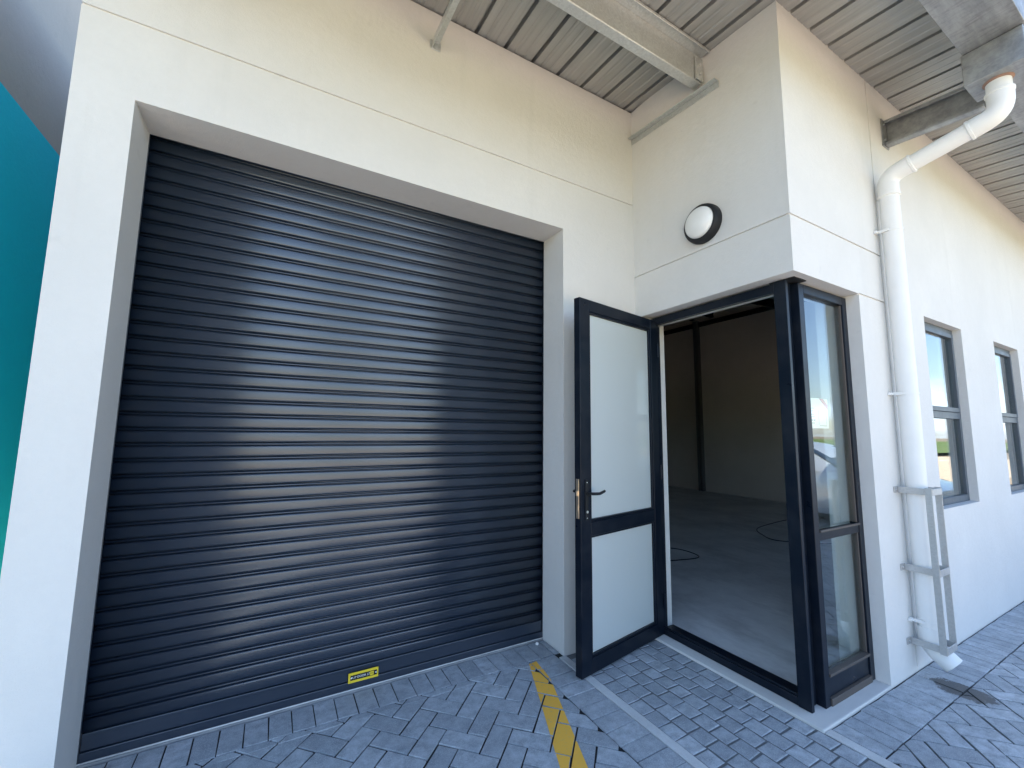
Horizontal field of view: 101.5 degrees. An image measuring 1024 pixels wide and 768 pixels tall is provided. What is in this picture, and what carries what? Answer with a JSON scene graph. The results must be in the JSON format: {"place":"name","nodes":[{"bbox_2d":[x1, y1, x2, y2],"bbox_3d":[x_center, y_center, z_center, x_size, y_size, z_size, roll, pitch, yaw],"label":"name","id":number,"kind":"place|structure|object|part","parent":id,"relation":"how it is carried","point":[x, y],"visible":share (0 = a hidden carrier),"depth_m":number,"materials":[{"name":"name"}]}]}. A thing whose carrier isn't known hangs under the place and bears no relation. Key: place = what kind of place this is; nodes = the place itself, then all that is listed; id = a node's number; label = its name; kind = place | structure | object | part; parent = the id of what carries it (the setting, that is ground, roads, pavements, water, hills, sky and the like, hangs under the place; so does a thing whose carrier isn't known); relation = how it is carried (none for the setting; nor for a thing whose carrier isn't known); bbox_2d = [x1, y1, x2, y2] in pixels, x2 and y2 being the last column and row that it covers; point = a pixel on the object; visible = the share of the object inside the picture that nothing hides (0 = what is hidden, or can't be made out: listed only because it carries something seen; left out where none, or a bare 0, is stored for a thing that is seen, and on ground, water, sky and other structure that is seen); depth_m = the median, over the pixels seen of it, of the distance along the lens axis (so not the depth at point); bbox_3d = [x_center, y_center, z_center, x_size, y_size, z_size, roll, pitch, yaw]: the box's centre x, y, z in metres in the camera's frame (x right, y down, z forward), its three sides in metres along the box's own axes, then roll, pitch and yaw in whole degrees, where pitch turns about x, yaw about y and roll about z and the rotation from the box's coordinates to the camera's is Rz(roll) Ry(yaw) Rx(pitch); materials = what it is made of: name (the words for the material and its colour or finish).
{"place":"outdoors","nodes":[
{"label":"outdoors","id":0,"kind":"place"},
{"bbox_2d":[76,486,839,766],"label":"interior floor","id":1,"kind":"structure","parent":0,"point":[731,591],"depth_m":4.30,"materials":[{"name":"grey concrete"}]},
{"bbox_2d":[670,548,698,560],"bbox_3d":[1.830,2.087,5.130,0.849,0.011,0.510,2,-7,-16],"label":"cable","id":2,"kind":"object","parent":1,"relation":"on","point":[684,559],"visible":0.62,"depth_m":5.01,"materials":[{"name":"black plastic"}]},
{"bbox_2d":[756,520,831,543],"bbox_3d":[4.403,2.242,6.249,1.608,0.011,1.443,4,-7,-29],"label":"cable","id":3,"kind":"object","parent":1,"relation":"on","point":[780,540],"visible":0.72,"depth_m":6.06,"materials":[{"name":"black plastic"}]},
{"bbox_2d":[88,601,1023,767],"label":"forecourt paving","id":4,"kind":"structure","parent":0,"point":[886,725],"depth_m":2.15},
{"bbox_2d":[0,0,1023,767],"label":"warehouse unit","id":5,"kind":"structure","parent":4,"relation":"on","point":[378,340],"depth_m":2.65,"materials":[{"name":"paint"}]},
{"bbox_3d":[0.773,0.640,2.965,0.953,2.378,0.180,6,-8,-39],"label":"entrance door","id":6,"kind":"part","parent":5,"relation":"part of","materials":[{"name":"white glass"}]},
{"bbox_2d":[684,203,721,244],"bbox_3d":[1.296,-1.114,2.894,0.111,0.273,0.272,4,-7,-29],"label":"wall lamp","id":7,"kind":"object","parent":5,"relation":"attached to","point":[702,224],"visible":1,"depth_m":2.84,"materials":[{"name":"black plastic"}]},
{"bbox_2d":[810,398,828,428],"bbox_3d":[1.884,0.180,2.579,0.250,0.184,0.001,4,-7,-29],"label":"notice","id":8,"kind":"object","parent":5,"relation":"attached to","point":[819,410],"visible":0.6,"depth_m":2.59,"materials":[{"name":"white paper"}]},
{"bbox_2d":[769,276,875,708],"bbox_3d":[1.922,0.591,2.575,0.690,2.418,0.145,4,-7,-29],"label":"corner window","id":9,"kind":"structure","parent":5,"relation":"in","point":[832,684],"depth_m":2.51,"materials":[{"name":"grey metal"}]},
{"bbox_2d":[893,486,957,656],"bbox_3d":[2.659,1.163,2.688,0.254,0.990,0.176,4,-7,-29],"label":"pipe guard","id":10,"kind":"object","parent":5,"relation":"attached to","point":[937,571],"visible":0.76,"depth_m":2.63,"materials":[{"name":"grey metal"}]},
{"bbox_2d":[873,72,1015,671],"bbox_3d":[2.806,-0.038,2.601,0.146,3.603,0.700,5,-8,-33],"label":"downpipe","id":11,"kind":"object","parent":5,"relation":"attached to","point":[1000,96],"visible":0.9,"depth_m":2.75,"materials":[{"name":"white plastic"}]},
{"bbox_2d":[924,322,969,505],"bbox_3d":[3.548,0.239,3.507,0.832,1.483,0.117,4,-7,-29],"label":"window","id":12,"kind":"structure","parent":5,"relation":"in","point":[953,412],"depth_m":3.63,"materials":[{"name":"grey metal"}]},
{"bbox_2d":[994,346,1023,491],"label":"window","id":13,"kind":"structure","parent":5,"relation":"in","point":[1011,417],"depth_m":4.48,"materials":[{"name":"grey metal"}]},
{"bbox_2d":[529,661,587,767],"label":"painted line","id":14,"kind":"object","parent":4,"relation":"on","point":[563,740],"visible":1,"depth_m":2.15,"materials":[{"name":"yellow paint"}]},
{"bbox_2d":[559,655,900,767],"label":"concrete edging","id":15,"kind":"object","parent":4,"relation":"on","point":[690,759],"visible":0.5,"depth_m":2.08,"materials":[{"name":"grey concrete"}]},
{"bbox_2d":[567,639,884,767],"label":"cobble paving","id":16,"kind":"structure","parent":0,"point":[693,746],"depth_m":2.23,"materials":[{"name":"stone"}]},
{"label":"concrete apron","id":17,"kind":"structure","parent":0,"visible":0},
{"bbox_2d":[0,0,82,575],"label":"neighbouring unit","id":18,"kind":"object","parent":17,"relation":"on","point":[38,38],"depth_m":3.03,"materials":[{"name":"teal paint"}]}
]}

